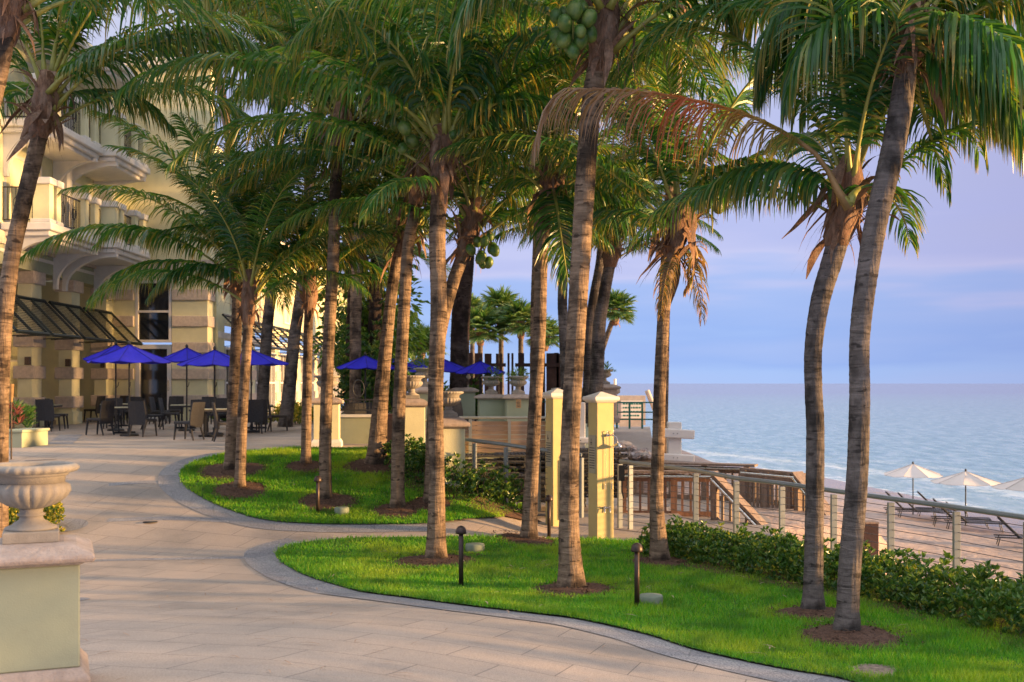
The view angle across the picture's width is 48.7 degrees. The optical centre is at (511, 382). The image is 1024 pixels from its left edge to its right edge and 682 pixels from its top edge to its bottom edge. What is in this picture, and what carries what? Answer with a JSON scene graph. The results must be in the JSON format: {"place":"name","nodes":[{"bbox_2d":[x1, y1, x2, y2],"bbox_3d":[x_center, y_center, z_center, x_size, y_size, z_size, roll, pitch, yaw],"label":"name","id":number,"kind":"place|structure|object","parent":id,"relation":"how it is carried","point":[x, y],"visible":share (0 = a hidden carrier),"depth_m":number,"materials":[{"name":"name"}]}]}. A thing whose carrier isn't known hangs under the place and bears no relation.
{"place":"outdoors","nodes":[
{"label":"outdoors","id":0,"kind":"place"},
{"bbox_2d":[180,449,502,523],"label":"lawn","id":1,"kind":"structure","parent":0,"point":[244,502],"depth_m":20.06,"materials":[{"name":"green plant"}]},
{"bbox_2d":[190,460,276,480],"bbox_3d":[-5.348,1.689,21.787,1.722,0.366,1.734,0,0,0],"label":"mulch ring","id":2,"kind":"object","parent":1,"relation":"on","point":[218,471],"visible":0.72,"depth_m":21.64,"materials":[{"name":"soil"}]},
{"bbox_2d":[19,89,406,469],"bbox_3d":[-4.752,-1.901,22.078,7.059,7.400,6.485,0,0,24],"label":"coconut palm","id":3,"kind":"object","parent":2,"relation":"on","point":[149,234],"visible":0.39,"depth_m":21.42,"materials":[{"name":"green plant"}]},
{"bbox_2d":[202,477,278,501],"bbox_3d":[-4.949,1.936,20.591,1.456,0.329,1.438,0,0,0],"label":"mulch ring","id":4,"kind":"object","parent":1,"relation":"on","point":[251,488],"visible":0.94,"depth_m":20.47,"materials":[{"name":"soil"}]},
{"bbox_2d":[85,164,396,487],"bbox_3d":[-5.155,-1.133,20.998,5.347,6.365,5.128,0,0,-18],"label":"coconut palm","id":5,"kind":"object","parent":1,"relation":"on","point":[251,284],"visible":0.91,"depth_m":20.57,"materials":[{"name":"green plant"}]},
{"bbox_2d":[156,150,449,463],"bbox_3d":[-3.994,-1.366,22.229,5.662,6.175,4.774,0,0,0],"label":"coconut palm","id":6,"kind":"object","parent":1,"relation":"on","point":[309,300],"visible":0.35,"depth_m":22.11,"materials":[{"name":"green plant"}]},
{"bbox_2d":[286,489,364,513],"bbox_3d":[-3.294,2.072,19.924,1.409,0.331,1.402,0,0,0],"label":"mulch ring","id":7,"kind":"object","parent":1,"relation":"on","point":[337,499],"visible":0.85,"depth_m":19.83,"materials":[{"name":"soil"}]},
{"bbox_2d":[98,0,571,498],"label":"coconut palm","id":8,"kind":"object","parent":1,"relation":"on","point":[325,425],"visible":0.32,"depth_m":19.96,"materials":[{"name":"green plant"}]},
{"bbox_2d":[336,456,390,474],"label":"mulch ring","id":9,"kind":"object","parent":1,"relation":"on","point":[360,464],"visible":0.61,"depth_m":21.92,"materials":[{"name":"soil"}]},
{"bbox_2d":[364,500,425,519],"bbox_3d":[-1.950,2.170,19.473,1.199,0.254,1.184,0,0,0],"label":"mulch ring","id":10,"kind":"object","parent":1,"relation":"on","point":[408,509],"visible":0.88,"depth_m":19.33,"materials":[{"name":"soil"}]},
{"bbox_2d":[193,62,614,464],"bbox_3d":[-1.699,-2.368,22.722,6.927,8.200,6.888,0,0,17],"label":"coconut palm","id":11,"kind":"object","parent":1,"relation":"on","point":[376,455],"visible":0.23,"depth_m":22.16,"materials":[{"name":"green plant"}]},
{"bbox_2d":[198,0,627,507],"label":"coconut palm","id":12,"kind":"object","parent":1,"relation":"on","point":[397,499],"visible":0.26,"depth_m":19.49,"materials":[{"name":"green plant"}]},
{"bbox_2d":[405,399,427,444],"bbox_3d":[-2.097,0.965,23.600,0.720,1.270,0.720,0,0,-6],"label":"garden pedestal","id":13,"kind":"object","parent":1,"relation":"on","point":[415,418],"visible":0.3,"depth_m":23.33,"materials":[{"name":"yellow paint"}]},
{"bbox_2d":[382,459,541,521],"bbox_3d":[-1.368,2.025,21.212,3.794,1.069,1.763,0,0,43],"label":"mulch bed","id":14,"kind":"object","parent":1,"relation":"on","point":[518,515],"visible":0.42,"depth_m":20.30,"materials":[{"name":"soil"}]},
{"bbox_2d":[382,433,523,513],"bbox_3d":[-1.371,1.756,21.258,3.522,1.535,1.586,0,0,41],"label":"hedge","id":15,"kind":"object","parent":14,"relation":"on","point":[415,456],"visible":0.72,"depth_m":20.56,"materials":[{"name":"green plant"}]},
{"bbox_2d":[443,417,469,489],"bbox_3d":[-1.179,1.370,21.000,0.760,1.460,0.760,0,0,-6],"label":"garden pedestal","id":16,"kind":"object","parent":14,"relation":"on","point":[454,432],"visible":0.28,"depth_m":20.71,"materials":[{"name":"yellow paint"}]},
{"bbox_2d":[443,391,463,417],"bbox_3d":[-1.179,0.397,21.000,0.579,0.485,0.576,0,0,-6],"label":"stone urn","id":17,"kind":"object","parent":16,"relation":"on","point":[451,399],"visible":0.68,"depth_m":20.84,"materials":[{"name":"beige stone"}]},
{"bbox_2d":[262,44,665,502],"bbox_3d":[-0.628,-1.842,20.195,7.114,8.136,5.902,0,0,0],"label":"coconut palm","id":18,"kind":"object","parent":1,"relation":"on","point":[470,239],"visible":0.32,"depth_m":19.71,"materials":[{"name":"green plant"}]},
{"bbox_2d":[465,438,583,517],"bbox_3d":[0.104,1.718,20.828,2.496,1.435,0.109,0,0,18],"label":"cable fence","id":19,"kind":"object","parent":1,"relation":"on","point":[581,475],"visible":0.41,"depth_m":20.80,"materials":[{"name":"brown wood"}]},
{"bbox_2d":[9,411,854,681],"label":"path","id":20,"kind":"structure","parent":0,"point":[192,637],"depth_m":11.38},
{"bbox_2d":[9,428,49,447],"bbox_3d":[-10.779,1.260,25.047,0.550,0.480,1.160,0,0,6],"label":"planter","id":21,"kind":"object","parent":20,"relation":"on","point":[25,437],"visible":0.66,"depth_m":24.78,"materials":[{"name":"beige paint"}]},
{"bbox_2d":[9,500,65,531],"bbox_3d":[-8.056,2.172,18.489,1.668,0.607,0.944,0,0,-7],"label":"shrub","id":22,"kind":"object","parent":20,"relation":"on","point":[51,515],"visible":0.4,"depth_m":18.32,"materials":[{"name":"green plant"}]},
{"bbox_2d":[0,535,94,681],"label":"garden pedestal","id":23,"kind":"object","parent":20,"relation":"on","point":[39,612],"visible":0.96,"depth_m":6.96,"materials":[{"name":"green stone"}]},
{"bbox_2d":[0,461,79,544],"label":"stone urn","id":24,"kind":"object","parent":23,"relation":"on","point":[30,490],"visible":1,"depth_m":7.05,"materials":[{"name":"beige stone"}]},
{"bbox_2d":[35,399,59,431],"bbox_3d":[-13.421,0.936,32.748,0.530,0.931,0.621,0,0,2],"label":"dining chair","id":25,"kind":"object","parent":20,"relation":"on","point":[44,409],"visible":0.9,"depth_m":32.51,"materials":[{"name":"wicker"}]},
{"bbox_2d":[85,400,114,435],"bbox_3d":[-11.018,0.936,30.318,0.621,0.931,0.530,0,0,20],"label":"dining chair","id":26,"kind":"object","parent":20,"relation":"on","point":[107,408],"visible":1,"depth_m":30.19,"materials":[{"name":"wicker"}]},
{"bbox_2d":[86,341,171,435],"bbox_3d":[-10.075,0.146,29.800,2.040,2.509,2.040,0,0,17],"label":"patio umbrella","id":27,"kind":"object","parent":20,"relation":"on","point":[129,354],"visible":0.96,"depth_m":29.46,"materials":[{"name":"blue fabric"}]},
{"bbox_2d":[128,401,156,436],"bbox_3d":[-9.644,0.936,29.552,0.530,0.931,0.621,0,0,20],"label":"dining chair","id":28,"kind":"object","parent":20,"relation":"on","point":[137,412],"visible":1,"depth_m":29.32,"materials":[{"name":"wicker"}]},
{"bbox_2d":[0,0,288,537],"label":"coconut palm","id":29,"kind":"object","parent":20,"relation":"on","point":[47,97],"visible":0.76,"depth_m":16.93,"materials":[{"name":"green plant"}]},
{"bbox_2d":[107,517,228,522],"bbox_3d":[-5.659,2.306,19.072,2.303,0.069,0.314,0,0,2],"label":"path edging","id":30,"kind":"object","parent":20,"relation":"on","point":[165,518],"visible":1,"depth_m":19.07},
{"bbox_2d":[0,8,346,427],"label":"hotel building","id":31,"kind":"structure","parent":20,"relation":"on","point":[59,333],"depth_m":39.73,"materials":[{"name":"yellow paint"}]},
{"bbox_2d":[135,280,171,341],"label":"window","id":32,"kind":"structure","parent":31,"relation":"in","point":[153,323],"depth_m":42.12,"materials":[{"name":"glass"}]},
{"bbox_2d":[135,345,171,420],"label":"door","id":33,"kind":"structure","parent":31,"relation":"in","point":[151,380],"depth_m":42.12,"materials":[{"name":"white paint"}]},
{"bbox_2d":[163,344,201,430],"bbox_3d":[-9.481,0.136,33.000,1.555,2.528,1.555,0,0,5],"label":"patio umbrella","id":34,"kind":"object","parent":20,"relation":"on","point":[184,354],"visible":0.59,"depth_m":32.80,"materials":[{"name":"blue fabric"}]},
{"bbox_2d":[173,402,204,439],"bbox_3d":[-7.910,0.936,27.771,0.622,0.931,0.530,0,0,20],"label":"dining chair","id":35,"kind":"object","parent":20,"relation":"on","point":[196,416],"visible":1,"depth_m":27.64,"materials":[{"name":"wicker"}]},
{"bbox_2d":[0,0,384,110],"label":"coconut palm","id":36,"kind":"object","parent":20,"relation":"on","point":[16,16],"visible":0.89,"depth_m":14.60,"materials":[{"name":"green plant"}]},
{"bbox_2d":[177,346,251,434],"bbox_3d":[-8.012,0.204,30.500,1.828,2.392,1.828,0,0,-34],"label":"patio umbrella","id":37,"kind":"object","parent":20,"relation":"on","point":[214,357],"visible":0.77,"depth_m":30.16,"materials":[{"name":"blue fabric"}]},
{"bbox_2d":[173,0,297,171],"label":"coconut palm","id":38,"kind":"object","parent":20,"relation":"on","point":[205,4],"visible":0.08,"depth_m":27.95,"materials":[{"name":"green plant"}]},
{"bbox_2d":[247,400,263,433],"bbox_3d":[-7.178,0.936,31.338,0.530,0.931,0.621,0,0,-20],"label":"dining chair","id":39,"kind":"object","parent":20,"relation":"on","point":[255,410],"visible":0.61,"depth_m":31.12,"materials":[{"name":"wicker"}]},
{"bbox_2d":[164,0,361,424],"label":"coconut palm","id":40,"kind":"object","parent":20,"relation":"on","point":[264,370],"visible":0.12,"depth_m":37.83,"materials":[{"name":"brown plant"}]},
{"bbox_2d":[247,347,288,432],"bbox_3d":[-7.372,0.182,32.000,1.985,2.435,1.985,0,0,-22],"label":"patio umbrella","id":41,"kind":"object","parent":20,"relation":"on","point":[257,358],"visible":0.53,"depth_m":31.80,"materials":[{"name":"blue fabric"}]},
{"bbox_2d":[170,0,374,426],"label":"coconut palm","id":42,"kind":"object","parent":20,"relation":"on","point":[289,385],"visible":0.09,"depth_m":35.83,"materials":[{"name":"brown plant"}]},
{"bbox_2d":[158,448,426,531],"bbox_3d":[-4.343,1.910,20.636,3.474,1.034,6.929,0,0,-31],"label":"path edging","id":43,"kind":"object","parent":20,"relation":"on","point":[170,484],"visible":0.79,"depth_m":19.17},
{"bbox_2d":[311,397,343,446],"bbox_3d":[-4.087,0.885,25.000,0.720,1.130,0.720,0,0,-6],"label":"garden pedestal","id":44,"kind":"object","parent":20,"relation":"on","point":[337,440],"visible":0.64,"depth_m":24.71,"materials":[{"name":"yellow paint"}]},
{"bbox_2d":[340,379,372,443],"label":"low wall","id":45,"kind":"structure","parent":20,"relation":"on","point":[354,428],"depth_m":26.00,"materials":[{"name":"beige paint"}]},
{"bbox_2d":[450,302,509,388],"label":"cabbage palm","id":46,"kind":"object","parent":20,"relation":"on","point":[483,317],"visible":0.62,"depth_m":59.41,"materials":[{"name":"green plant"}]},
{"bbox_2d":[244,538,850,681],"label":"path edging","id":47,"kind":"object","parent":20,"relation":"on","point":[262,559],"visible":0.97,"depth_m":11.83,"materials":[{"name":"grey concrete"}]},
{"bbox_2d":[542,388,562,525],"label":"shower column","id":48,"kind":"structure","parent":20,"relation":"on","point":[553,398],"depth_m":20.48,"materials":[{"name":"yellow paint"}]},
{"bbox_2d":[605,288,638,348],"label":"cabbage palm","id":49,"kind":"object","parent":20,"relation":"on","point":[619,303],"visible":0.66,"depth_m":59.62,"materials":[{"name":"green plant"}]},
{"bbox_2d":[425,419,587,489],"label":"terrace","id":50,"kind":"structure","parent":0,"point":[586,434],"depth_m":26.30,"materials":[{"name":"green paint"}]},
{"bbox_2d":[222,1,384,402],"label":"coconut palm","id":51,"kind":"object","parent":50,"relation":"on","point":[355,326],"visible":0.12,"depth_m":33.86,"materials":[{"name":"brown plant"}]},
{"bbox_2d":[333,306,394,413],"bbox_3d":[-4.733,-0.511,35.704,2.371,3.822,1.868,0,0,0],"label":"shrub","id":52,"kind":"object","parent":50,"relation":"on","point":[343,383],"visible":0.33,"depth_m":35.46,"materials":[{"name":"green plant"}]},
{"bbox_2d":[336,352,393,401],"bbox_3d":[-4.277,0.250,33.000,1.555,2.300,1.555,0,0,-34],"label":"patio umbrella","id":53,"kind":"object","parent":50,"relation":"on","point":[365,362],"visible":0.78,"depth_m":32.73,"materials":[{"name":"blue fabric"}]},
{"bbox_2d":[290,165,448,402],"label":"date palm","id":54,"kind":"object","parent":50,"relation":"on","point":[374,252],"visible":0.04,"depth_m":37.84,"materials":[{"name":"green plant"}]},
{"bbox_2d":[312,210,429,373],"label":"broadleaf tree","id":55,"kind":"object","parent":50,"relation":"on","point":[413,318],"visible":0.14,"depth_m":42.93,"materials":[{"name":"green plant"}]},
{"bbox_2d":[301,164,454,401],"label":"date palm","id":56,"kind":"object","parent":50,"relation":"on","point":[375,308],"visible":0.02,"depth_m":41.79,"materials":[{"name":"brown plant"}]},
{"bbox_2d":[357,98,506,389],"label":"date palm","id":57,"kind":"object","parent":50,"relation":"on","point":[459,336],"visible":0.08,"depth_m":36.74,"materials":[{"name":"plant"}]},
{"bbox_2d":[448,387,478,425],"bbox_3d":[-1.594,0.775,37.000,0.960,1.250,0.960,0,0,-6],"label":"garden pedestal","id":58,"kind":"object","parent":50,"relation":"on","point":[467,400],"visible":0.4,"depth_m":36.64,"materials":[{"name":"green stone"}]},
{"bbox_2d":[455,358,504,393],"bbox_3d":[-0.941,0.326,33.500,1.435,2.140,1.435,0,0,-40],"label":"patio umbrella","id":59,"kind":"object","parent":50,"relation":"on","point":[479,367],"visible":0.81,"depth_m":33.20,"materials":[{"name":"blue fabric"}]},
{"bbox_2d":[474,394,504,425],"bbox_3d":[-0.609,0.865,33.000,0.960,1.070,0.960,0,0,-6],"label":"garden pedestal","id":60,"kind":"object","parent":50,"relation":"on","point":[491,404],"visible":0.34,"depth_m":32.63,"materials":[{"name":"green stone"}]},
{"bbox_2d":[469,353,560,420],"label":"timber screen","id":61,"kind":"object","parent":50,"relation":"on","point":[552,364],"visible":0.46,"depth_m":41.90,"materials":[{"name":"brown wood"}]},
{"bbox_2d":[501,394,528,425],"bbox_3d":[0.175,0.865,32.500,0.960,1.070,0.960,0,0,-6],"label":"garden pedestal","id":62,"kind":"object","parent":50,"relation":"on","point":[511,409],"visible":0.34,"depth_m":32.12,"materials":[{"name":"green stone"}]},
{"bbox_2d":[446,101,717,389],"bbox_3d":[1.161,-2.646,33.098,7.600,10.746,7.504,0,0,-15],"label":"coconut palm","id":63,"kind":"object","parent":50,"relation":"on","point":[562,312],"visible":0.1,"depth_m":32.87,"materials":[{"name":"green plant"}]},
{"bbox_2d":[499,3,718,371],"bbox_3d":[1.344,-5.199,33.935,9.804,16.148,9.755,0,0,0],"label":"coconut palm","id":64,"kind":"object","parent":50,"relation":"on","point":[532,289],"visible":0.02,"depth_m":33.90,"materials":[{"name":"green plant"}]},
{"bbox_2d":[508,134,722,422],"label":"coconut palm","id":65,"kind":"object","parent":50,"relation":"on","point":[594,292],"visible":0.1,"depth_m":38.87,"materials":[{"name":"brown plant"}]},
{"bbox_2d":[49,0,1023,384],"label":"sky","id":66,"kind":"structure","parent":0,"point":[953,313],"materials":[{"name":"blue"}]},
{"bbox_2d":[614,427,651,464],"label":"wall","id":67,"kind":"structure","parent":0,"point":[638,437],"depth_m":37.52,"materials":[{"name":"grey concrete"}]},
{"bbox_2d":[579,495,705,532],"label":"yard","id":68,"kind":"structure","parent":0,"point":[637,526],"depth_m":21.75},
{"bbox_2d":[617,459,668,529],"bbox_3d":[2.285,2.011,19.804,0.109,1.294,1.142,0,0,-43],"label":"cable fence","id":69,"kind":"object","parent":68,"relation":"on","point":[620,506],"visible":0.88,"depth_m":19.98,"materials":[{"name":"grey metal"}]},
{"bbox_2d":[272,532,1023,681],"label":"lawn","id":70,"kind":"structure","parent":0,"point":[481,541],"depth_m":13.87,"materials":[{"name":"green plant"}]},
{"bbox_2d":[112,0,717,558],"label":"coconut palm","id":71,"kind":"object","parent":70,"relation":"on","point":[448,110],"visible":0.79,"depth_m":16.06,"materials":[{"name":"green plant"}]},
{"bbox_2d":[382,551,490,567],"bbox_3d":[-1.089,2.533,16.344,1.626,0.078,1.639,0,0,0],"label":"mulch ring","id":72,"kind":"object","parent":70,"relation":"on","point":[452,559],"visible":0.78,"depth_m":16.12,"materials":[{"name":"soil"}]},
{"bbox_2d":[490,530,557,546],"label":"mulch ring","id":73,"kind":"object","parent":70,"relation":"on","point":[516,538],"visible":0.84,"depth_m":18.08,"materials":[{"name":"soil"}]},
{"bbox_2d":[355,0,769,538],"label":"coconut palm","id":74,"kind":"object","parent":70,"relation":"on","point":[548,194],"visible":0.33,"depth_m":18.14,"materials":[{"name":"green plant"}]},
{"bbox_2d":[516,578,626,596],"bbox_3d":[0.742,2.532,14.005,1.444,0.082,1.398,0,0,0],"label":"mulch ring","id":75,"kind":"object","parent":70,"relation":"on","point":[592,587],"visible":0.76,"depth_m":13.87,"materials":[{"name":"soil"}]},
{"bbox_2d":[582,392,622,537],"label":"shower column","id":76,"kind":"structure","parent":70,"relation":"on","point":[601,445],"depth_m":18.97,"materials":[{"name":"yellow paint"}]},
{"bbox_2d":[280,0,973,587],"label":"coconut palm","id":77,"kind":"object","parent":70,"relation":"on","point":[602,32],"visible":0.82,"depth_m":13.98,"materials":[{"name":"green plant"}]},
{"bbox_2d":[631,542,642,606],"bbox_3d":[1.417,2.217,12.837,0.138,0.810,0.137,0,0,0],"label":"bollard light","id":78,"kind":"object","parent":70,"relation":"on","point":[636,548],"visible":0.94,"depth_m":12.81,"materials":[{"name":"brown metal"}]},
{"bbox_2d":[430,16,882,560],"bbox_3d":[2.525,-1.284,16.504,5.888,7.945,5.371,0,0,30],"label":"coconut palm","id":79,"kind":"object","parent":70,"relation":"on","point":[675,250],"visible":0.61,"depth_m":16.12,"materials":[{"name":"green plant"}]},
{"bbox_2d":[530,0,1020,609],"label":"coconut palm","id":80,"kind":"object","parent":70,"relation":"on","point":[846,186],"visible":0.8,"depth_m":12.55,"materials":[{"name":"green plant"}]},
{"bbox_2d":[603,0,1023,630],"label":"coconut palm","id":81,"kind":"object","parent":70,"relation":"on","point":[973,68],"visible":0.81,"depth_m":11.73,"materials":[{"name":"plant"}]},
{"bbox_2d":[764,602,863,622],"bbox_3d":[3.364,2.533,12.617,1.051,0.082,1.122,0,0,0],"label":"mulch ring","id":82,"kind":"object","parent":70,"relation":"on","point":[828,612],"visible":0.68,"depth_m":12.49,"materials":[{"name":"soil"}]},
{"bbox_2d":[640,547,1023,646],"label":"mulch bed","id":83,"kind":"object","parent":70,"relation":"on","point":[708,565],"visible":0.23,"depth_m":13.74,"materials":[{"name":"soil"}]},
{"bbox_2d":[636,514,1023,640],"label":"hedge","id":84,"kind":"object","parent":83,"relation":"on","point":[996,597],"visible":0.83,"depth_m":13.46,"materials":[{"name":"green plant"}]},
{"bbox_2d":[667,465,1023,584],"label":"cable fence","id":85,"kind":"object","parent":70,"relation":"on","point":[955,531],"visible":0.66,"depth_m":15.75,"materials":[{"name":"grey metal"}]},
{"bbox_2d":[776,620,924,652],"bbox_3d":[3.410,2.533,11.441,1.503,0.080,1.462,0,0,0],"label":"mulch ring","id":86,"kind":"object","parent":70,"relation":"on","point":[828,633],"visible":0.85,"depth_m":11.32,"materials":[{"name":"soil"}]},
{"bbox_2d":[341,384,1023,513],"bbox_3d":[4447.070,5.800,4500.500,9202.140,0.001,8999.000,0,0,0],"label":"water","id":87,"kind":"structure","parent":0,"point":[944,430],"depth_m":140.58,"materials":[{"name":"blue liquid"}]},
{"bbox_2d":[614,450,1023,589],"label":"beach","id":88,"kind":"structure","parent":0,"point":[929,531],"depth_m":38.61,"materials":[{"name":"beige sand"}]},
{"bbox_2d":[473,284,521,394],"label":"cabbage palm","id":89,"kind":"object","parent":88,"relation":"on","point":[497,297],"visible":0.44,"depth_m":61.62,"materials":[{"name":"green plant"}]},
{"bbox_2d":[494,295,552,352],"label":"cabbage palm","id":90,"kind":"object","parent":88,"relation":"on","point":[515,318],"visible":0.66,"depth_m":59.41,"materials":[{"name":"green plant"}]},
{"bbox_2d":[476,136,733,426],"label":"coconut palm","id":91,"kind":"object","parent":88,"relation":"on","point":[596,381],"visible":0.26,"depth_m":35.81,"materials":[{"name":"green plant"}]},
{"bbox_2d":[614,379,652,426],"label":"lifeguard stand","id":92,"kind":"object","parent":88,"relation":"on","point":[624,407],"visible":0.68,"depth_m":57.40,"materials":[{"name":"wood"}]},
{"bbox_2d":[664,422,694,486],"bbox_3d":[4.116,1.852,28.945,1.057,1.696,0.450,0,0,0],"label":"barrier post","id":93,"kind":"object","parent":88,"relation":"on","point":[675,433],"visible":0.67,"depth_m":28.74,"materials":[{"name":"white paint"}]},
{"bbox_2d":[498,0,881,427],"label":"coconut palm","id":94,"kind":"object","parent":88,"relation":"on","point":[633,82],"visible":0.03,"depth_m":20.49,"materials":[{"name":"green plant"}]},
{"bbox_2d":[561,0,822,452],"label":"coconut palm","id":95,"kind":"object","parent":88,"relation":"on","point":[735,68],"visible":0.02,"depth_m":32.87,"materials":[{"name":"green plant"}]},
{"bbox_2d":[663,498,772,543],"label":"deck","id":96,"kind":"structure","parent":88,"relation":"on","point":[727,524],"depth_m":22.11,"materials":[{"name":"brown wood"}]},
{"bbox_2d":[623,470,718,516],"bbox_3d":[3.126,2.471,22.482,1.936,1.448,0.338,0,0,6],"label":"wooden railing","id":97,"kind":"object","parent":96,"relation":"on","point":[678,477],"visible":0.4,"depth_m":22.44,"materials":[{"name":"brown wood"}]},
{"bbox_2d":[623,461,757,501],"bbox_3d":[3.979,2.506,25.802,3.165,1.378,0.400,0,0,23],"label":"wooden railing","id":98,"kind":"object","parent":96,"relation":"on","point":[735,468],"visible":0.31,"depth_m":25.58,"materials":[{"name":"brown wood"}]},
{"bbox_2d":[710,471,767,524],"bbox_3d":[4.420,2.893,21.431,1.484,2.344,0.318,0,0,41],"label":"stair railing","id":99,"kind":"object","parent":96,"relation":"on","point":[743,509],"visible":0.41,"depth_m":21.66,"materials":[{"name":"brown wood"}]},
{"bbox_2d":[864,520,878,556],"bbox_3d":[6.143,3.425,19.500,0.280,2.080,0.280,0,0,0],"label":"timber post","id":100,"kind":"object","parent":88,"relation":"on","point":[872,531],"visible":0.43,"depth_m":19.37,"materials":[{"name":"brown wood"}]},
{"bbox_2d":[884,462,942,513],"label":"beach umbrella","id":101,"kind":"object","parent":88,"relation":"on","point":[912,470],"visible":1,"depth_m":47.02,"materials":[{"name":"beige fabric"}]},
{"bbox_2d":[930,469,1000,524],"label":"beach umbrella","id":102,"kind":"object","parent":88,"relation":"on","point":[965,477],"visible":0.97,"depth_m":43.50,"materials":[{"name":"beige fabric"}]},
{"bbox_3d":[5.693,3.720,22.543,2.446,1.287,2.715,0,0,0],"label":"wooden stairs","id":103,"kind":"object","parent":88,"relation":"on","visible":0},
{"bbox_2d":[739,467,805,508],"bbox_3d":[5.515,2.751,24.045,1.408,1.853,0.248,0,0,28],"label":"wooden fence","id":104,"kind":"object","parent":103,"relation":"on","point":[787,476],"visible":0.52,"depth_m":24.11,"materials":[{"name":"brown wood"}]},
{"bbox_2d":[791,471,829,514],"bbox_3d":[6.298,3.027,22.994,0.336,2.352,1.504,0,0,-30],"label":"stair railing","id":105,"kind":"object","parent":103,"relation":"on","point":[798,477],"visible":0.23,"depth_m":23.52,"materials":[{"name":"brown wood"}]},
{"bbox_3d":[-1.230,2.010,23.700,0.200,1.380,5.000,0,0,0],"label":"retaining wall","id":106,"kind":"object","parent":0,"visible":0},
{"bbox_2d":[459,416,545,468],"bbox_3d":[-0.025,1.442,26.150,2.388,1.338,0.140,0,0,0],"label":"plank fence","id":107,"kind":"object","parent":106,"relation":"on","point":[509,433],"visible":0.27,"depth_m":26.18,"materials":[{"name":"beige wood"}]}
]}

